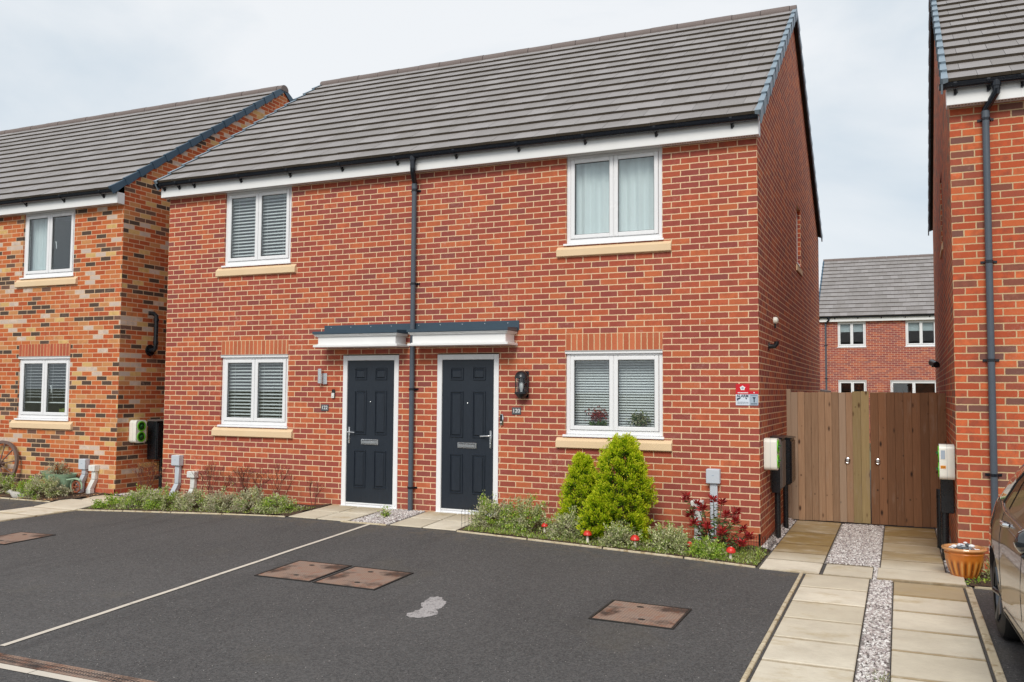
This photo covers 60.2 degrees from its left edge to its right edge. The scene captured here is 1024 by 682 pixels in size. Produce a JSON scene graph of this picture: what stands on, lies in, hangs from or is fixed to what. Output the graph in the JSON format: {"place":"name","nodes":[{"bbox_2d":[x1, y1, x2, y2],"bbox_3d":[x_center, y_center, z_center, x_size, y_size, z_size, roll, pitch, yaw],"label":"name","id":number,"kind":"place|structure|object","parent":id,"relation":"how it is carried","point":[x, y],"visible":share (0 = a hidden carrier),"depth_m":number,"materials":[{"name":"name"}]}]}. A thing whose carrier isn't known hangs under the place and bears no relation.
{"place":"outdoors","nodes":[
{"label":"outdoors","id":0,"kind":"place"},
{"bbox_2d":[0,0,932,287],"label":"sky","id":1,"kind":"structure","parent":0,"point":[866,66],"materials":[{"name":"white"}]},
{"bbox_2d":[0,487,991,586],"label":"flower bed soil","id":2,"kind":"structure","parent":0,"point":[79,495],"depth_m":11.00,"materials":[{"name":"brown soil"}]},
{"bbox_2d":[0,440,18,486],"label":"cart wheel","id":3,"kind":"object","parent":2,"relation":"on","point":[16,456],"visible":0.88,"depth_m":14.91,"materials":[{"name":"brown wood"}]},
{"bbox_2d":[0,472,19,493],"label":"shrub","id":4,"kind":"object","parent":2,"relation":"on","point":[5,483],"visible":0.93,"depth_m":14.52,"materials":[{"name":"green plant"}]},
{"bbox_2d":[7,490,26,498],"bbox_3d":[-7.891,2.444,14.064,0.335,0.156,0.110,0,-3,4],"label":"bird ornament","id":5,"kind":"object","parent":2,"relation":"on","point":[12,493],"visible":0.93,"depth_m":14.03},
{"bbox_2d":[9,476,43,494],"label":"shrub","id":6,"kind":"object","parent":2,"relation":"on","point":[20,489],"visible":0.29,"depth_m":14.20,"materials":[{"name":"green plant"}]},
{"bbox_2d":[16,473,73,499],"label":"shrub","id":7,"kind":"object","parent":2,"relation":"on","point":[47,485],"visible":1,"depth_m":13.97,"materials":[{"name":"green plant"}]},
{"bbox_2d":[1,487,97,500],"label":"bark chippings","id":8,"kind":"object","parent":2,"relation":"on","point":[44,498],"visible":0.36,"depth_m":14.00,"materials":[{"name":"brown wood"}]},
{"bbox_2d":[41,470,82,492],"bbox_3d":[-7.228,2.295,14.244,0.889,0.377,0.330,-1,-3,24],"label":"wheelbarrow planter","id":9,"kind":"object","parent":2,"relation":"on","point":[68,480],"visible":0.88,"depth_m":14.12,"materials":[{"name":"green paint"}]},
{"bbox_2d":[41,460,70,473],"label":"planter flowers","id":10,"kind":"object","parent":9,"relation":"in","point":[63,467],"visible":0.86,"depth_m":14.29,"materials":[{"name":"grey plant"}]},
{"bbox_2d":[90,492,125,508],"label":"shrub","id":11,"kind":"object","parent":2,"relation":"on","point":[112,500],"visible":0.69,"depth_m":13.04,"materials":[{"name":"green plant"}]},
{"bbox_2d":[116,484,159,508],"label":"shrub","id":12,"kind":"object","parent":2,"relation":"on","point":[132,497],"visible":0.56,"depth_m":12.86,"materials":[{"name":"green plant"}]},
{"bbox_2d":[126,459,167,493],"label":"bare shrub","id":13,"kind":"object","parent":2,"relation":"on","point":[148,476],"visible":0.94,"depth_m":13.58,"materials":[{"name":"brown plant"}]},
{"bbox_2d":[140,481,184,510],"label":"shrub","id":14,"kind":"object","parent":2,"relation":"on","point":[156,502],"visible":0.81,"depth_m":12.63,"materials":[{"name":"green plant"}]},
{"bbox_2d":[168,485,215,511],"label":"shrub","id":15,"kind":"object","parent":2,"relation":"on","point":[188,498],"visible":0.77,"depth_m":12.47,"materials":[{"name":"green plant"}]},
{"bbox_2d":[190,460,239,493],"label":"bare shrub","id":16,"kind":"object","parent":2,"relation":"on","point":[211,474],"visible":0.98,"depth_m":12.92,"materials":[{"name":"brown plant"}]},
{"bbox_2d":[198,484,242,511],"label":"shrub","id":17,"kind":"object","parent":2,"relation":"on","point":[216,504],"visible":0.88,"depth_m":12.27,"materials":[{"name":"green plant"}]},
{"bbox_2d":[224,461,275,501],"bbox_3d":[-3.764,2.045,12.582,0.899,0.637,0.390,-2,-4,37],"label":"bare shrub","id":18,"kind":"object","parent":2,"relation":"on","point":[242,478],"visible":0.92,"depth_m":12.64,"materials":[{"name":"brown plant"}]},
{"bbox_2d":[229,484,278,512],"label":"shrub","id":19,"kind":"object","parent":2,"relation":"on","point":[257,498],"visible":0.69,"depth_m":12.08,"materials":[{"name":"green plant"}]},
{"bbox_2d":[256,462,298,500],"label":"bare shrub","id":20,"kind":"object","parent":2,"relation":"on","point":[277,467],"visible":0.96,"depth_m":12.44,"materials":[{"name":"brown plant"}]},
{"bbox_2d":[251,492,304,514],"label":"shrub","id":21,"kind":"object","parent":2,"relation":"on","point":[283,503],"visible":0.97,"depth_m":11.92,"materials":[{"name":"green plant"}]},
{"bbox_2d":[306,480,325,505],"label":"bare shrub","id":22,"kind":"object","parent":2,"relation":"on","point":[314,490],"visible":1,"depth_m":12.32,"materials":[{"name":"brown plant"}]},
{"bbox_2d":[89,502,766,565],"bbox_3d":[-1.678,2.334,11.441,9.661,0.254,0.951,-1,-3,24],"label":"ground cover","id":23,"kind":"object","parent":2,"relation":"on","point":[741,552],"visible":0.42,"depth_m":10.04,"materials":[{"name":"green plant"}]},
{"bbox_2d":[469,490,523,528],"bbox_3d":[-0.253,2.060,10.790,0.706,0.466,0.716,-1,-3,24],"label":"shrub","id":24,"kind":"object","parent":2,"relation":"on","point":[493,509],"visible":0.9,"depth_m":10.74,"materials":[{"name":"green plant"}]},
{"bbox_2d":[498,493,554,532],"bbox_3d":[0.191,2.064,10.649,0.706,0.479,0.738,-1,-3,24],"label":"shrub","id":25,"kind":"object","parent":2,"relation":"on","point":[536,512],"visible":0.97,"depth_m":10.61,"materials":[{"name":"green plant"}]},
{"bbox_2d":[545,506,592,542],"bbox_3d":[0.624,2.101,10.226,0.545,0.419,0.515,1,-3,-9],"label":"shrub","id":26,"kind":"object","parent":2,"relation":"on","point":[563,522],"visible":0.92,"depth_m":10.17,"materials":[{"name":"green plant"}]},
{"bbox_2d":[554,451,598,531],"bbox_3d":[0.822,1.811,10.572,0.676,1.014,0.684,-1,-3,24],"label":"conifer","id":27,"kind":"object","parent":2,"relation":"on","point":[582,469],"visible":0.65,"depth_m":10.50,"materials":[{"name":"green plant"}]},
{"bbox_2d":[583,530,591,541],"bbox_3d":[0.852,2.205,9.959,0.100,0.150,0.100,-1,-3,24],"label":"toadstool ornament","id":28,"kind":"object","parent":2,"relation":"on","point":[587,533],"visible":1,"depth_m":9.94,"materials":[{"name":"red ceramic"}]},
{"bbox_2d":[574,490,617,540],"bbox_3d":[1.005,2.000,10.162,0.552,0.606,0.576,-1,-3,24],"label":"conifer","id":29,"kind":"object","parent":2,"relation":"on","point":[591,514],"visible":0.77,"depth_m":10.04,"materials":[{"name":"green plant"}]},
{"bbox_2d":[597,519,644,548],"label":"shrub","id":30,"kind":"object","parent":2,"relation":"on","point":[614,537],"visible":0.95,"depth_m":9.82,"materials":[{"name":"green plant"}]},
{"bbox_2d":[590,432,658,543],"bbox_3d":[1.278,1.685,10.211,0.800,1.275,0.795,-1,-3,24],"label":"conifer","id":31,"kind":"object","parent":2,"relation":"on","point":[619,454],"visible":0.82,"depth_m":10.05,"materials":[{"name":"green plant"}]},
{"bbox_2d":[630,535,639,546],"bbox_3d":[1.355,2.212,9.738,0.105,0.158,0.105,-1,-3,24],"label":"toadstool ornament","id":32,"kind":"object","parent":2,"relation":"on","point":[634,537],"visible":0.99,"depth_m":9.71,"materials":[{"name":"red ceramic"}]},
{"bbox_2d":[640,520,693,554],"bbox_3d":[1.714,2.141,9.714,0.584,0.374,0.588,1,-3,-7],"label":"shrub","id":33,"kind":"object","parent":2,"relation":"on","point":[673,539],"visible":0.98,"depth_m":9.65,"materials":[{"name":"green plant"}]},
{"bbox_2d":[684,535,733,560],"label":"shrub","id":34,"kind":"object","parent":2,"relation":"on","point":[710,549],"visible":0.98,"depth_m":9.43,"materials":[{"name":"green plant"}]},
{"bbox_2d":[679,491,753,548],"bbox_3d":[2.261,2.000,9.748,0.843,0.666,0.338,-1,-3,24],"label":"red leaved shrub","id":35,"kind":"object","parent":2,"relation":"on","point":[708,527],"visible":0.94,"depth_m":9.74,"materials":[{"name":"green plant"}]},
{"bbox_2d":[726,547,735,558],"bbox_3d":[2.309,2.242,9.327,0.100,0.150,0.100,6,8,24],"label":"toadstool ornament","id":36,"kind":"object","parent":2,"relation":"on","point":[730,550],"visible":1,"depth_m":9.30,"materials":[{"name":"red ceramic"}]},
{"bbox_2d":[745,534,767,549],"bbox_3d":[2.732,2.264,9.863,0.288,0.224,0.004,1,-3,-16],"label":"wire edging","id":37,"kind":"object","parent":2,"relation":"on","point":[759,542],"visible":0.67,"depth_m":9.87,"materials":[{"name":"metal"}]},
{"bbox_2d":[769,529,775,549],"bbox_3d":[3.012,2.302,10.214,0.004,0.190,0.654,-1,-3,24],"label":"wire edging","id":38,"kind":"object","parent":2,"relation":"on","point":[770,541],"visible":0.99,"depth_m":10.12,"materials":[{"name":"metal"}]},
{"bbox_2d":[941,543,987,578],"bbox_3d":[4.449,2.173,8.688,0.410,0.298,0.410,-1,-3,24],"label":"plant pot","id":39,"kind":"object","parent":2,"relation":"on","point":[965,564],"visible":0.89,"depth_m":8.56,"materials":[{"name":"orange ceramic"}]},
{"bbox_2d":[949,542,979,549],"bbox_3d":[4.453,2.023,8.703,0.297,0.099,0.242,-1,-3,24],"label":"shell heap","id":40,"kind":"object","parent":39,"relation":"on","point":[966,546],"visible":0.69,"depth_m":8.66,"materials":[{"name":"white"}]},
{"bbox_2d":[965,573,988,584],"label":"weed tuft","id":41,"kind":"object","parent":2,"relation":"on","point":[978,580],"visible":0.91,"depth_m":8.34,"materials":[{"name":"green plant"}]},
{"bbox_2d":[982,556,990,580],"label":"weed tuft","id":42,"kind":"object","parent":2,"relation":"on","point":[988,571],"visible":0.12,"depth_m":8.61,"materials":[{"name":"green plant"}]},
{"bbox_2d":[0,492,992,681],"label":"path","id":43,"kind":"structure","parent":0,"point":[816,637],"depth_m":7.46,"materials":[{"name":"beige concrete"}]},
{"bbox_2d":[0,470,1023,681],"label":"driveway","id":44,"kind":"structure","parent":0,"point":[515,610],"depth_m":7.38,"materials":[{"name":"black asphalt"}]},
{"bbox_2d":[0,532,55,544],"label":"manhole cover","id":45,"kind":"object","parent":44,"relation":"on","point":[11,538],"visible":0.94,"depth_m":10.49,"materials":[{"name":"metal"}]},
{"bbox_2d":[0,663,97,681],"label":"road edge","id":46,"kind":"object","parent":44,"relation":"on","point":[41,673],"visible":1,"depth_m":5.58,"materials":[{"name":"paint"}]},
{"bbox_2d":[0,653,155,681],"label":"channel drain","id":47,"kind":"object","parent":44,"relation":"on","point":[72,671],"visible":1,"depth_m":5.66,"materials":[{"name":"metal"}]},
{"bbox_2d":[1,524,369,645],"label":"dividing line","id":48,"kind":"object","parent":44,"relation":"on","point":[63,625],"visible":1,"depth_m":7.78,"materials":[{"name":"paint"}]},
{"bbox_2d":[254,560,351,581],"bbox_3d":[-2.025,2.247,8.611,0.640,0.032,0.700,-1,-1,24],"label":"manhole cover","id":49,"kind":"object","parent":44,"relation":"on","point":[304,571],"visible":0.93,"depth_m":8.57,"materials":[{"name":"metal"}]},
{"bbox_2d":[312,566,413,589],"bbox_3d":[-1.393,2.238,8.323,0.670,0.032,0.700,-1,-1,24],"label":"manhole cover","id":50,"kind":"object","parent":44,"relation":"on","point":[366,578],"visible":0.98,"depth_m":8.28,"materials":[{"name":"metal"}]},
{"bbox_2d":[406,596,445,617],"bbox_3d":[-0.667,2.202,7.316,0.256,0.013,0.689,0,-3,14],"label":"cement stain","id":51,"kind":"object","parent":44,"relation":"on","point":[430,605],"visible":1,"depth_m":7.27,"materials":[{"name":"grey concrete"}]},
{"bbox_2d":[461,504,488,527],"bbox_3d":[-0.443,2.137,10.958,0.004,0.288,0.745,-1,-4,26],"label":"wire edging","id":52,"kind":"object","parent":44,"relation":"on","point":[469,513],"visible":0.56,"depth_m":10.84,"materials":[{"name":"metal"}]},
{"bbox_2d":[0,497,1006,681],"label":"kerb","id":53,"kind":"structure","parent":44,"relation":"on","point":[992,654],"depth_m":7.95,"materials":[{"name":"concrete"}]},
{"bbox_2d":[588,599,691,629],"bbox_3d":[1.046,2.218,7.155,0.680,0.031,0.660,0,-3,24],"label":"manhole cover","id":54,"kind":"object","parent":44,"relation":"on","point":[645,614],"visible":0.94,"depth_m":7.12,"materials":[{"name":"metal"}]},
{"bbox_2d":[857,381,912,451],"bbox_3d":[7.503,1.813,17.884,1.651,2.089,0.941,-1,-3,24],"label":"bare shrub","id":55,"kind":"object","parent":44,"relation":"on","point":[876,391],"visible":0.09,"depth_m":17.91,"materials":[{"name":"brown plant"}]},
{"bbox_2d":[989,464,1023,643],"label":"parked car","id":56,"kind":"object","parent":44,"relation":"on","point":[1006,544],"visible":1,"depth_m":6.13,"materials":[{"name":"grey paint"}]},
{"bbox_2d":[117,494,951,681],"bbox_3d":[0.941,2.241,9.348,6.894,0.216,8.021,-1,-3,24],"label":"gravel","id":57,"kind":"structure","parent":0,"point":[865,550],"depth_m":9.14,"materials":[{"name":"grey gravel"}]},
{"bbox_2d":[376,504,391,516],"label":"weed tuft","id":58,"kind":"object","parent":57,"relation":"on","point":[384,513],"visible":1,"depth_m":11.38,"materials":[{"name":"green plant"}]},
{"bbox_2d":[862,667,890,681],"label":"weed tuft","id":59,"kind":"object","parent":57,"relation":"on","point":[880,676],"visible":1,"depth_m":5.37,"materials":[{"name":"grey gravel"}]},
{"bbox_2d":[90,506,992,681],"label":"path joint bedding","id":60,"kind":"object","parent":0,"point":[864,610],"visible":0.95,"depth_m":7.17,"materials":[{"name":"grey concrete"}]},
{"label":"ground","id":61,"kind":"structure","parent":0,"visible":0},
{"bbox_2d":[0,85,292,494],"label":"detached house","id":62,"kind":"structure","parent":61,"relation":"on","point":[84,226],"depth_m":14.90,"materials":[{"name":"brick"}]},
{"bbox_2d":[14,356,69,420],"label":"window","id":63,"kind":"structure","parent":62,"relation":"in","point":[44,380],"depth_m":15.07,"materials":[{"name":"white plastic"}]},
{"bbox_2d":[19,209,74,278],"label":"window","id":64,"kind":"structure","parent":62,"relation":"in","point":[49,236],"depth_m":15.24,"materials":[{"name":"white plastic"}]},
{"bbox_2d":[76,458,89,492],"bbox_3d":[-6.934,2.190,14.276,0.171,0.570,0.114,-1,-3,24],"label":"conduit box","id":65,"kind":"object","parent":62,"relation":"attached to","point":[83,464],"visible":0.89,"depth_m":14.26,"materials":[{"name":"grey plastic"}]},
{"bbox_2d":[86,465,98,493],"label":"conduit box","id":66,"kind":"object","parent":62,"relation":"attached to","point":[94,469],"visible":0.91,"depth_m":14.17,"materials":[{"name":"grey plastic"}]},
{"bbox_2d":[129,420,146,442],"bbox_3d":[-6.081,1.471,14.392,0.185,0.370,0.223,-1,-3,24],"label":"ev charger","id":67,"kind":"object","parent":62,"relation":"attached to","point":[137,431],"visible":1,"depth_m":14.32,"materials":[{"name":"beige plastic"}]},
{"bbox_2d":[145,311,158,355],"bbox_3d":[-5.974,-0.123,14.720,0.173,0.741,0.212,-1,-3,24],"label":"flue pipe","id":68,"kind":"object","parent":62,"relation":"attached to","point":[150,350],"visible":1,"depth_m":14.69,"materials":[{"name":"black plastic"}]},
{"bbox_2d":[147,419,163,488],"bbox_3d":[-5.834,1.912,14.896,0.218,1.190,0.640,-1,-3,24],"label":"meter box","id":69,"kind":"object","parent":62,"relation":"attached to","point":[155,440],"visible":0.43,"depth_m":14.64,"materials":[{"name":"black plastic"}]},
{"bbox_2d":[153,5,822,545],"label":"semi detached house","id":70,"kind":"structure","parent":61,"relation":"on","point":[421,265],"depth_m":11.93,"materials":[{"name":"red brick"}]},
{"bbox_2d":[169,455,182,496],"bbox_3d":[-5.127,2.118,13.487,0.176,0.750,0.114,-1,-3,24],"label":"conduit box","id":71,"kind":"object","parent":70,"relation":"attached to","point":[177,461],"visible":0.8,"depth_m":13.47,"materials":[{"name":"grey plastic"}]},
{"bbox_2d":[187,471,198,492],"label":"conduit box","id":72,"kind":"object","parent":70,"relation":"attached to","point":[193,479],"visible":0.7,"depth_m":13.34,"materials":[{"name":"grey plastic"}]},
{"bbox_2d":[221,186,291,267],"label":"window","id":73,"kind":"structure","parent":70,"relation":"in","point":[258,222],"depth_m":13.40,"materials":[{"name":"white plastic"}]},
{"bbox_2d":[318,369,327,383],"bbox_3d":[-2.685,0.504,12.534,0.140,0.220,0.064,1,-3,-14],"label":"wall light","id":74,"kind":"object","parent":70,"relation":"attached to","point":[325,378],"visible":1,"depth_m":12.51,"materials":[{"name":"silver metal"}]},
{"bbox_2d":[321,404,328,410],"bbox_3d":[-2.654,0.945,12.526,0.124,0.090,0.014,-1,-3,24],"label":"house number plate","id":75,"kind":"object","parent":70,"relation":"attached to","point":[324,407],"visible":1,"depth_m":12.52,"materials":[{"name":"metal"}]},
{"bbox_2d":[341,355,398,509],"bbox_3d":[-1.962,1.249,12.222,0.903,2.101,0.144,-1,-3,24],"label":"door","id":76,"kind":"structure","parent":70,"relation":"in","point":[369,468],"depth_m":12.21,"materials":[{"name":"black plastic"}]},
{"bbox_2d":[435,354,498,515],"bbox_3d":[-0.585,1.225,11.619,0.903,2.101,0.144,-1,-3,24],"label":"door","id":77,"kind":"structure","parent":70,"relation":"in","point":[467,384],"depth_m":11.62,"materials":[{"name":"black plastic"}]},
{"bbox_2d":[500,414,503,424],"bbox_3d":[-0.136,1.015,11.405,0.052,0.150,0.035,-1,-3,24],"label":"doorbell","id":78,"kind":"object","parent":70,"relation":"attached to","point":[501,418],"visible":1,"depth_m":11.39,"materials":[{"name":"silver metal"}]},
{"bbox_2d":[512,407,520,414],"bbox_3d":[0.057,0.897,11.339,0.124,0.090,0.014,-1,-3,24],"label":"house number plate","id":79,"kind":"object","parent":70,"relation":"attached to","point":[516,410],"visible":1,"depth_m":11.33,"materials":[{"name":"metal"}]},
{"bbox_2d":[514,371,528,398],"bbox_3d":[0.120,0.557,11.247,0.180,0.355,0.180,-1,-3,24],"label":"wall lantern","id":80,"kind":"object","parent":70,"relation":"attached to","point":[522,377],"depth_m":11.21,"materials":[{"name":"black plastic"}]},
{"bbox_2d":[562,349,663,438],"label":"window","id":81,"kind":"structure","parent":70,"relation":"in","point":[620,382],"depth_m":10.98,"materials":[{"name":"white plastic"}]},
{"bbox_2d":[584,405,607,425],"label":"window plant","id":82,"kind":"object","parent":81,"relation":"in","point":[599,413],"depth_m":11.02,"materials":[{"name":"green"}]},
{"bbox_2d":[626,410,651,425],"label":"window plant","id":83,"kind":"object","parent":81,"relation":"in","point":[639,419],"depth_m":10.80,"materials":[{"name":"green plant"}]},
{"bbox_2d":[563,147,663,245],"bbox_3d":[1.286,-1.786,11.058,1.288,1.157,0.222,-1,-3,24],"label":"window","id":84,"kind":"structure","parent":70,"relation":"in","point":[615,197],"depth_m":11.07,"materials":[{"name":"white plastic"}]},
{"bbox_2d":[690,499,703,539],"bbox_3d":[2.158,2.220,10.274,0.138,0.730,0.132,-1,-3,24],"label":"conduit box","id":85,"kind":"object","parent":70,"relation":"attached to","point":[698,514],"visible":0.29,"depth_m":10.28,"materials":[{"name":"grey plastic"}]},
{"bbox_2d":[706,468,720,541],"bbox_3d":[2.333,1.948,10.223,0.158,0.930,0.114,-1,-3,24],"label":"conduit box","id":86,"kind":"object","parent":70,"relation":"attached to","point":[713,478],"visible":0.69,"depth_m":10.22,"materials":[{"name":"grey plastic"}]},
{"bbox_2d":[736,384,749,404],"bbox_3d":[2.666,0.620,10.213,0.156,0.245,0.008,-1,-3,24],"label":"alarm sign","id":87,"kind":"object","parent":70,"relation":"attached to","point":[742,394],"visible":1,"depth_m":10.21,"materials":[{"name":"white"}]},
{"bbox_2d":[750,391,757,404],"bbox_3d":[2.782,0.659,10.161,0.097,0.163,0.006,-1,-3,24],"label":"alarm notice","id":88,"kind":"object","parent":70,"relation":"attached to","point":[753,397],"visible":1,"depth_m":10.16,"materials":[{"name":"white plastic"}]},
{"bbox_2d":[764,438,780,469],"bbox_3d":[3.084,1.334,10.443,0.185,0.370,0.223,-1,-3,24],"label":"ev charger","id":89,"kind":"object","parent":70,"relation":"attached to","point":[772,446],"visible":1,"depth_m":10.35,"materials":[{"name":"beige plastic"}]},
{"bbox_2d":[768,341,778,350],"bbox_3d":[3.239,0.062,10.930,0.124,0.114,0.110,-1,-3,24],"label":"flue elbow","id":90,"kind":"object","parent":70,"relation":"attached to","point":[774,345],"visible":1,"depth_m":10.91,"materials":[{"name":"black plastic"}]},
{"bbox_2d":[773,317,778,327],"bbox_3d":[3.413,-0.239,11.418,0.060,0.145,0.090,-1,-3,24],"label":"outdoor sensor","id":91,"kind":"object","parent":70,"relation":"attached to","point":[775,320],"visible":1,"depth_m":11.39,"materials":[{"name":"beige plastic"}]},
{"bbox_2d":[770,435,785,537],"bbox_3d":[3.332,1.810,11.037,0.148,1.250,0.410,-1,-3,24],"label":"meter box","id":92,"kind":"object","parent":70,"relation":"attached to","point":[782,451],"visible":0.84,"depth_m":10.87,"materials":[{"name":"black plastic"}]},
{"bbox_2d":[772,467,779,492],"bbox_3d":[3.243,1.684,10.853,0.100,0.360,0.018,-1,-3,24],"label":"cable cover","id":93,"kind":"object","parent":92,"relation":"attached to","point":[775,481],"visible":0.62,"depth_m":10.84,"materials":[{"name":"black plastic"}]},
{"bbox_2d":[781,435,795,528],"bbox_3d":[3.694,1.877,11.837,0.168,1.210,0.490,-1,-3,24],"label":"meter box","id":94,"kind":"object","parent":70,"relation":"attached to","point":[790,462],"visible":0.75,"depth_m":11.62,"materials":[{"name":"black plastic"}]},
{"bbox_2d":[796,211,800,266],"bbox_3d":[4.641,-1.721,14.526,0.130,0.952,0.670,-1,-3,24],"label":"window","id":95,"kind":"structure","parent":70,"relation":"in","point":[796,211],"depth_m":14.72,"materials":[{"name":"white plastic"}]},
{"bbox_2d":[786,389,870,523],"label":"timber gate","id":96,"kind":"structure","parent":70,"relation":"attached to","point":[829,431],"depth_m":12.29,"materials":[{"name":"brown wood"}]},
{"bbox_2d":[819,254,935,442],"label":"terraced house","id":97,"kind":"structure","parent":61,"relation":"on","point":[876,323],"depth_m":36.99,"materials":[{"name":"red brick"}]},
{"bbox_2d":[837,321,865,347],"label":"window","id":98,"kind":"structure","parent":97,"relation":"in","point":[850,334],"depth_m":37.01,"materials":[{"name":"white plastic"}]},
{"bbox_2d":[838,380,866,392],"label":"window","id":99,"kind":"structure","parent":97,"relation":"in","point":[844,386],"depth_m":38.61,"materials":[{"name":"white plastic"}]},
{"bbox_2d":[890,380,935,393],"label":"window","id":100,"kind":"structure","parent":97,"relation":"in","point":[919,386],"depth_m":37.60,"materials":[{"name":"white plastic"}]},
{"bbox_2d":[905,320,934,346],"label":"window","id":101,"kind":"structure","parent":97,"relation":"in","point":[919,333],"depth_m":35.98,"materials":[{"name":"white plastic"}]},
{"bbox_2d":[928,0,1023,571],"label":"detached house","id":102,"kind":"structure","parent":61,"relation":"on","point":[976,138],"depth_m":9.03,"materials":[{"name":"red brick"}]},
{"bbox_2d":[870,392,946,527],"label":"timber gate","id":103,"kind":"structure","parent":102,"relation":"attached to","point":[908,433],"depth_m":11.90,"materials":[{"name":"brown wood"}]},
{"bbox_2d":[928,359,939,367],"bbox_3d":[6.806,0.362,14.217,0.132,0.140,0.229,0,-3,6],"label":"security camera","id":104,"kind":"object","parent":102,"relation":"attached to","point":[933,363],"visible":0.99,"depth_m":14.13,"materials":[{"name":"black plastic"}]},
{"bbox_2d":[936,479,953,559],"bbox_3d":[4.861,1.943,9.911,0.137,0.920,0.844,-1,-3,22],"label":"meter box","id":105,"kind":"object","parent":102,"relation":"attached to","point":[944,500],"visible":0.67,"depth_m":9.55,"materials":[{"name":"black plastic"}]},
{"bbox_2d":[936,444,954,479],"bbox_3d":[4.626,1.288,9.439,0.185,0.370,0.229,-1,-4,24],"label":"ev charger","id":106,"kind":"object","parent":102,"relation":"attached to","point":[945,453],"visible":1,"depth_m":9.34,"materials":[{"name":"beige plastic"}]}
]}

